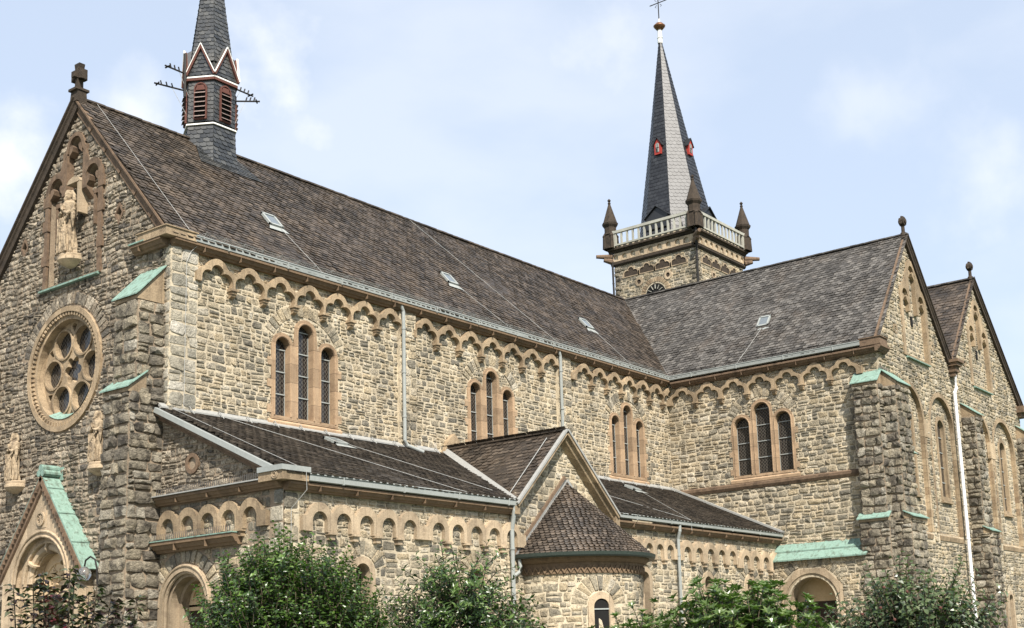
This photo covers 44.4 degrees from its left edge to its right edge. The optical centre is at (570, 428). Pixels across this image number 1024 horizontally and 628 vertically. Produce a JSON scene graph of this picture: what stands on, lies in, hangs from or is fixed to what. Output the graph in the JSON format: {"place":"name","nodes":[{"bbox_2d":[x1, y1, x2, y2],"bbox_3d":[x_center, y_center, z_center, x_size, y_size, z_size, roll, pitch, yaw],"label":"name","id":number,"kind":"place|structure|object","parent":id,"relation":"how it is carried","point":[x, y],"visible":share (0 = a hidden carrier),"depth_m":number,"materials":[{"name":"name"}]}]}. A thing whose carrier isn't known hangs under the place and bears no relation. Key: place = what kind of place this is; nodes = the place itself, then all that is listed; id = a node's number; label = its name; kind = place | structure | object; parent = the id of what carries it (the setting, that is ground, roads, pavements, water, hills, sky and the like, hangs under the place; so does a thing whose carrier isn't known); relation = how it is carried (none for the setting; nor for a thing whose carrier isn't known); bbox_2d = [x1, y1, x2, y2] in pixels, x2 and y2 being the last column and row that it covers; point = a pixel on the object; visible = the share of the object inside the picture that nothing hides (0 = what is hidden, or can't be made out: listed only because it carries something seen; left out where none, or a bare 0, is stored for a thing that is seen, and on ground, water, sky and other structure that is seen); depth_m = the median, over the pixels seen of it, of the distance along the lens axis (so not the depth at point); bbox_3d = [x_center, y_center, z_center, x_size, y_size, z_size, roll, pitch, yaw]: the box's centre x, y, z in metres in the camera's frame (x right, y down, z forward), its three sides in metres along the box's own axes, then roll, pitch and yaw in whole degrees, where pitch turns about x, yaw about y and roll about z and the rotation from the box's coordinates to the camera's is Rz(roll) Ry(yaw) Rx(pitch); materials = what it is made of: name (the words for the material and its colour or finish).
{"place":"outdoors","nodes":[
{"label":"outdoors","id":0,"kind":"place"},
{"bbox_2d":[31,583,74,627],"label":"copper beech sapling","id":1,"kind":"object","parent":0,"point":[53,612],"visible":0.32,"depth_m":11.10,"materials":[{"name":"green plant"}]},
{"bbox_2d":[364,589,412,627],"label":"elder bush","id":2,"kind":"object","parent":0,"point":[389,619],"visible":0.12,"depth_m":17.27,"materials":[{"name":"green plant"}]},
{"bbox_2d":[0,0,1023,428],"label":"sky","id":3,"kind":"structure","parent":0,"point":[508,127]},
{"label":"ground","id":4,"kind":"structure","parent":0,"visible":0},
{"bbox_2d":[3,565,146,627],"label":"plum shrub","id":5,"kind":"object","parent":4,"relation":"on","point":[65,610],"visible":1,"depth_m":9.99,"materials":[{"name":"green plant"}]},
{"bbox_2d":[182,520,404,627],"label":"privet bush","id":6,"kind":"object","parent":4,"relation":"on","point":[278,590],"visible":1,"depth_m":14.46,"materials":[{"name":"green plant"}]},
{"bbox_2d":[371,539,546,627],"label":"elder bush","id":7,"kind":"object","parent":4,"relation":"on","point":[455,603],"visible":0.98,"depth_m":15.82,"materials":[{"name":"green plant"}]},
{"bbox_2d":[0,0,1023,627],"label":"church","id":8,"kind":"structure","parent":4,"relation":"on","point":[220,334],"depth_m":37.78,"materials":[{"name":"stone"}]},
{"bbox_2d":[4,433,20,480],"bbox_3d":[-15.197,0.782,34.150,0.511,1.339,0.364,-10,-13,35],"label":"statue","id":9,"kind":"object","parent":8,"relation":"on","point":[12,464],"visible":0.99,"depth_m":34.02,"materials":[{"name":"stone"}]},
{"bbox_2d":[27,306,102,431],"bbox_3d":[-13.433,-1.575,33.643,3.420,3.420,0.470,-10,-13,35],"label":"rose window","id":10,"kind":"structure","parent":8,"relation":"in","point":[68,367],"depth_m":33.89,"materials":[{"name":"stone"}]},
{"bbox_2d":[56,190,77,254],"bbox_3d":[-13.639,-5.596,33.963,0.553,1.834,0.612,2,-11,-21],"label":"statue","id":11,"kind":"object","parent":8,"relation":"on","point":[66,239],"visible":0.95,"depth_m":33.80,"materials":[{"name":"stone"}]},
{"bbox_2d":[77,556,97,586],"bbox_3d":[-11.399,3.411,29.612,0.624,0.791,0.328,-8,-12,29],"label":"wall lamp","id":12,"kind":"object","parent":8,"relation":"attached to","point":[85,572],"visible":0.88,"depth_m":29.56,"materials":[{"name":"glass"}]},
{"bbox_2d":[87,411,102,461],"bbox_3d":[-12.072,0.205,31.922,0.509,1.339,0.375,-10,-13,35],"label":"statue","id":13,"kind":"object","parent":8,"relation":"on","point":[95,443],"visible":0.9,"depth_m":31.79,"materials":[{"name":"stone"}]},
{"bbox_2d":[265,305,342,433],"bbox_3d":[-7.374,-1.665,34.594,0.280,3.545,2.831,-10,-13,35],"label":"window","id":14,"kind":"structure","parent":8,"relation":"in","point":[303,382],"depth_m":34.64,"materials":[{"name":"stone"}]},
{"bbox_2d":[351,556,375,622],"bbox_3d":[-4.939,4.065,29.167,0.330,2.140,0.800,-10,-13,35],"label":"arched window","id":15,"kind":"structure","parent":8,"relation":"in","point":[366,566],"depth_m":29.41,"materials":[{"name":"stone"}]},
{"bbox_2d":[467,563,487,624],"bbox_3d":[-2.504,4.579,32.439,0.330,2.140,0.800,-10,-13,35],"label":"arched window","id":16,"kind":"structure","parent":8,"relation":"in","point":[476,574],"depth_m":32.69,"materials":[{"name":"stone"}]},
{"bbox_2d":[462,355,517,442],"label":"window","id":17,"kind":"structure","parent":8,"relation":"in","point":[491,411],"depth_m":41.08,"materials":[{"name":"stone"}]},
{"bbox_2d":[605,391,649,484],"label":"window","id":18,"kind":"structure","parent":8,"relation":"in","point":[627,448],"depth_m":47.40,"materials":[{"name":"stone"}]},
{"bbox_2d":[643,566,654,627],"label":"arched window","id":19,"kind":"structure","parent":8,"relation":"in","point":[648,581],"depth_m":39.05,"materials":[{"name":"stone"}]},
{"bbox_2d":[702,572,714,602],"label":"arched window","id":20,"kind":"structure","parent":8,"relation":"in","point":[707,575],"depth_m":42.13,"materials":[{"name":"stone"}]},
{"bbox_2d":[745,574,756,596],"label":"arched window","id":21,"kind":"structure","parent":8,"relation":"in","point":[749,577],"depth_m":44.32,"materials":[{"name":"stone"}]},
{"bbox_2d":[728,387,800,483],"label":"window","id":22,"kind":"structure","parent":8,"relation":"in","point":[764,444],"depth_m":47.45,"materials":[{"name":"stone"}]},
{"bbox_2d":[893,260,933,365],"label":"stepped blind window","id":23,"kind":"structure","parent":8,"relation":"in","point":[918,301],"depth_m":49.01,"materials":[{"name":"stone"}]},
{"bbox_2d":[909,410,922,497],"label":"lancet window","id":24,"kind":"structure","parent":8,"relation":"in","point":[912,420],"depth_m":47.04,"materials":[{"name":"stone"}]},
{"bbox_2d":[935,416,953,504],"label":"lancet window","id":25,"kind":"structure","parent":8,"relation":"in","point":[939,425],"depth_m":49.61,"materials":[{"name":"stone"}]},
{"bbox_2d":[963,300,994,393],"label":"stepped blind window","id":26,"kind":"structure","parent":8,"relation":"in","point":[982,338],"depth_m":55.04,"materials":[{"name":"stone"}]},
{"bbox_2d":[998,439,1013,517],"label":"lancet window","id":27,"kind":"structure","parent":8,"relation":"in","point":[1001,447],"depth_m":55.75,"materials":[{"name":"stone"}]},
{"bbox_2d":[1004,591,1010,627],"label":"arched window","id":28,"kind":"structure","parent":8,"relation":"in","point":[1007,605],"depth_m":52.96,"materials":[{"name":"stone"}]},
{"bbox_2d":[1008,591,1016,627],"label":"post","id":29,"kind":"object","parent":8,"relation":"in","point":[1011,600],"depth_m":53.61,"materials":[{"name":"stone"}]},
{"bbox_2d":[588,597,685,627],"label":"laurel bush","id":30,"kind":"object","parent":4,"relation":"on","point":[647,624],"visible":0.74,"depth_m":14.20,"materials":[{"name":"green plant"}]},
{"bbox_2d":[650,573,837,627],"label":"laurel bush","id":31,"kind":"object","parent":4,"relation":"on","point":[727,609],"visible":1,"depth_m":12.92,"materials":[{"name":"green plant"}]},
{"bbox_2d":[815,551,1008,627],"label":"crab apple bush","id":32,"kind":"object","parent":4,"relation":"on","point":[903,612],"visible":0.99,"depth_m":14.89,"materials":[{"name":"green plant"}]}
]}

